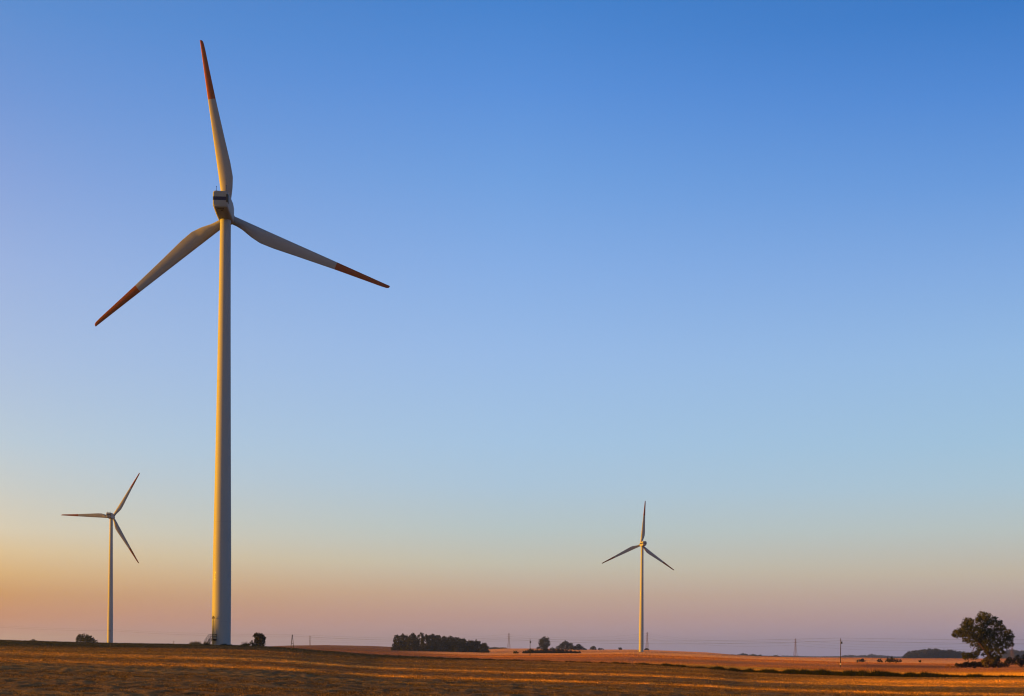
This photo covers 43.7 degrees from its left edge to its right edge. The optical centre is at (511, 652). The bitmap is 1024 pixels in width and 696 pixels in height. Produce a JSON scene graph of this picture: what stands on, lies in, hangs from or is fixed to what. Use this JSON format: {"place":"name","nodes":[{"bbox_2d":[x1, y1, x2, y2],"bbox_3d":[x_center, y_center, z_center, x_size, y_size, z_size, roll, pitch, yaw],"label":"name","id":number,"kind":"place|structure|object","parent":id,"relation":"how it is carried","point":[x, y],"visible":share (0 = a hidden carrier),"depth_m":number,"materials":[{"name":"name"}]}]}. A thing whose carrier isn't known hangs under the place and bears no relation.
{"place":"outdoors","nodes":[
{"label":"outdoors","id":0,"kind":"place"},
{"bbox_2d":[0,639,1023,695],"bbox_3d":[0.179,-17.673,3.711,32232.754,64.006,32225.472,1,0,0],"label":"field","id":1,"kind":"structure","parent":0,"point":[17,683],"depth_m":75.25,"materials":[{"name":"brown plant"}]},
{"bbox_2d":[76,633,96,642],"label":"round bush","id":2,"kind":"object","parent":1,"relation":"on","point":[82,638],"visible":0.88,"depth_m":897.67,"materials":[{"name":"green plant"}]},
{"bbox_2d":[62,473,139,642],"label":"wind turbine","id":3,"kind":"object","parent":1,"relation":"on","point":[110,516],"visible":0.98,"depth_m":1005.40,"materials":[{"name":"paint"}]},
{"bbox_2d":[187,641,209,644],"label":"dry weeds","id":4,"kind":"object","parent":1,"relation":"on","point":[192,643],"visible":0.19,"depth_m":298.60,"materials":[{"name":"brown plant"}]},
{"bbox_2d":[95,40,389,644],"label":"wind turbine","id":5,"kind":"object","parent":1,"relation":"on","point":[223,206],"visible":0.98,"depth_m":299.11,"materials":[{"name":"paint"}]},
{"bbox_2d":[238,642,257,645],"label":"tall weeds","id":6,"kind":"object","parent":1,"relation":"on","point":[244,644],"visible":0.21,"depth_m":301.77,"materials":[{"name":"brown plant"}]},
{"bbox_2d":[252,632,265,645],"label":"crooked tree","id":7,"kind":"object","parent":1,"relation":"on","point":[259,639],"visible":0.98,"depth_m":420.08,"materials":[{"name":"green plant"}]},
{"bbox_2d":[391,635,399,650],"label":"grove tree","id":8,"kind":"object","parent":1,"relation":"on","point":[395,639],"visible":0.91,"depth_m":1095.38,"materials":[{"name":"green plant"}]},
{"bbox_2d":[395,633,408,650],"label":"grove tree","id":9,"kind":"object","parent":1,"relation":"on","point":[401,645],"visible":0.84,"depth_m":1092.09,"materials":[{"name":"green plant"}]},
{"bbox_2d":[405,633,421,650],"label":"grove tree","id":10,"kind":"object","parent":1,"relation":"on","point":[414,645],"visible":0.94,"depth_m":1083.02,"materials":[{"name":"green plant"}]},
{"bbox_2d":[417,632,425,650],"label":"grove tree","id":11,"kind":"object","parent":1,"relation":"on","point":[421,635],"visible":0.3,"depth_m":1121.58,"materials":[{"name":"green plant"}]},
{"bbox_2d":[420,634,433,650],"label":"grove tree","id":12,"kind":"object","parent":1,"relation":"on","point":[427,645],"visible":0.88,"depth_m":1103.43,"materials":[{"name":"green plant"}]},
{"bbox_2d":[431,635,443,651],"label":"grove tree","id":13,"kind":"object","parent":1,"relation":"on","point":[437,644],"visible":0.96,"depth_m":1084.78,"materials":[{"name":"green plant"}]},
{"bbox_2d":[441,636,450,651],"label":"grove tree","id":14,"kind":"object","parent":1,"relation":"on","point":[443,638],"visible":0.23,"depth_m":1111.52,"materials":[{"name":"green plant"}]},
{"bbox_2d":[444,636,456,651],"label":"grove tree","id":15,"kind":"object","parent":1,"relation":"on","point":[448,647],"visible":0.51,"depth_m":1097.17,"materials":[{"name":"green plant"}]},
{"bbox_2d":[449,637,462,651],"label":"grove tree","id":16,"kind":"object","parent":1,"relation":"on","point":[456,645],"visible":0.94,"depth_m":1083.11,"materials":[{"name":"green plant"}]},
{"bbox_2d":[459,638,471,651],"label":"grove tree","id":17,"kind":"object","parent":1,"relation":"on","point":[465,643],"visible":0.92,"depth_m":1087.72,"materials":[{"name":"green plant"}]},
{"bbox_2d":[468,640,473,651],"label":"grove tree","id":18,"kind":"object","parent":1,"relation":"on","point":[470,642],"visible":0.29,"depth_m":1110.34,"materials":[{"name":"green plant"}]},
{"bbox_2d":[471,639,481,652],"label":"grove tree","id":19,"kind":"object","parent":1,"relation":"on","point":[476,644],"visible":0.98,"depth_m":1083.90,"materials":[{"name":"green plant"}]},
{"bbox_2d":[479,642,489,652],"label":"grove tree","id":20,"kind":"object","parent":1,"relation":"on","point":[484,648],"visible":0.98,"depth_m":1080.57,"materials":[{"name":"green plant"}]},
{"bbox_2d":[488,647,505,648],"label":"wood","id":21,"kind":"object","parent":1,"relation":"on","point":[496,648],"visible":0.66,"depth_m":2613.49,"materials":[{"name":"green plant"}]},
{"bbox_2d":[536,636,549,649],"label":"round tree","id":22,"kind":"object","parent":1,"relation":"on","point":[543,644],"visible":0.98,"depth_m":1347.94,"materials":[{"name":"green plant"}]},
{"bbox_2d":[522,648,580,653],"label":"hedge","id":23,"kind":"object","parent":1,"relation":"on","point":[544,650],"visible":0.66,"depth_m":899.11,"materials":[{"name":"green plant"}]},
{"bbox_2d":[556,641,574,649],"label":"tree","id":24,"kind":"object","parent":1,"relation":"on","point":[567,645],"visible":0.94,"depth_m":1500.21,"materials":[{"name":"green plant"}]},
{"bbox_2d":[573,644,586,649],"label":"tree","id":25,"kind":"object","parent":1,"relation":"on","point":[579,647],"visible":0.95,"depth_m":1507.55,"materials":[{"name":"green plant"}]},
{"bbox_2d":[602,501,673,651],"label":"wind turbine","id":26,"kind":"object","parent":1,"relation":"on","point":[642,544],"visible":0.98,"depth_m":1185.38,"materials":[{"name":"paint"}]},
{"bbox_2d":[375,654,1023,677],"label":"verge","id":27,"kind":"structure","parent":1,"relation":"on","point":[881,673],"depth_m":154.62,"materials":[{"name":"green plant"}]},
{"bbox_2d":[732,653,779,656],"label":"wood","id":28,"kind":"object","parent":1,"relation":"on","point":[756,655],"visible":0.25,"depth_m":3020.96,"materials":[{"name":"green plant"}]},
{"bbox_2d":[780,655,839,657],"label":"wood","id":29,"kind":"object","parent":1,"relation":"on","point":[811,656],"visible":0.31,"depth_m":7026.91,"materials":[{"name":"green plant"}]},
{"bbox_2d":[840,639,841,666],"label":"utility pole","id":30,"kind":"object","parent":1,"relation":"on","point":[840,652],"visible":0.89,"depth_m":417.88,"materials":[{"name":"grey metal"}]},
{"bbox_2d":[547,641,817,643],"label":"overhead wire","id":31,"kind":"object","parent":30,"relation":"attached to","point":[720,643],"visible":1,"depth_m":471.11,"materials":[{"name":"grey metal"}]},
{"bbox_2d":[839,654,901,657],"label":"wood","id":32,"kind":"object","parent":1,"relation":"on","point":[865,656],"visible":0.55,"depth_m":5017.49,"materials":[{"name":"green plant"}]},
{"bbox_2d":[885,657,901,662],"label":"field bush","id":33,"kind":"object","parent":1,"relation":"on","point":[891,659],"visible":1,"depth_m":639.27,"materials":[{"name":"green plant"}]},
{"bbox_2d":[902,648,972,658],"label":"wood","id":34,"kind":"object","parent":1,"relation":"on","point":[934,653],"visible":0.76,"depth_m":2317.21,"materials":[{"name":"green plant"}]},
{"bbox_2d":[954,661,1006,667],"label":"bramble","id":35,"kind":"object","parent":1,"relation":"on","point":[974,664],"visible":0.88,"depth_m":351.51,"materials":[{"name":"green plant"}]},
{"bbox_2d":[951,611,1014,660],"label":"tree","id":36,"kind":"object","parent":1,"relation":"on","point":[983,636],"visible":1,"depth_m":357.96,"materials":[{"name":"green plant"}]},
{"bbox_2d":[981,655,994,667],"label":"sapling","id":37,"kind":"object","parent":1,"relation":"on","point":[986,660],"visible":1,"depth_m":344.87,"materials":[{"name":"green plant"}]},
{"bbox_2d":[989,656,1001,667],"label":"ivy bush","id":38,"kind":"object","parent":1,"relation":"on","point":[997,660],"visible":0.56,"depth_m":358.60,"materials":[{"name":"green plant"}]},
{"bbox_2d":[999,649,1023,658],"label":"wood","id":39,"kind":"object","parent":1,"relation":"on","point":[1015,653],"visible":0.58,"depth_m":3312.65,"materials":[{"name":"green plant"}]},
{"bbox_2d":[1005,654,1023,666],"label":"tall bush","id":40,"kind":"object","parent":1,"relation":"on","point":[1018,659],"visible":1,"depth_m":365.03,"materials":[{"name":"green plant"}]},
{"bbox_2d":[0,0,1023,658],"label":"sky","id":41,"kind":"structure","parent":0,"point":[750,273],"materials":[{"name":"blue"}]}
]}

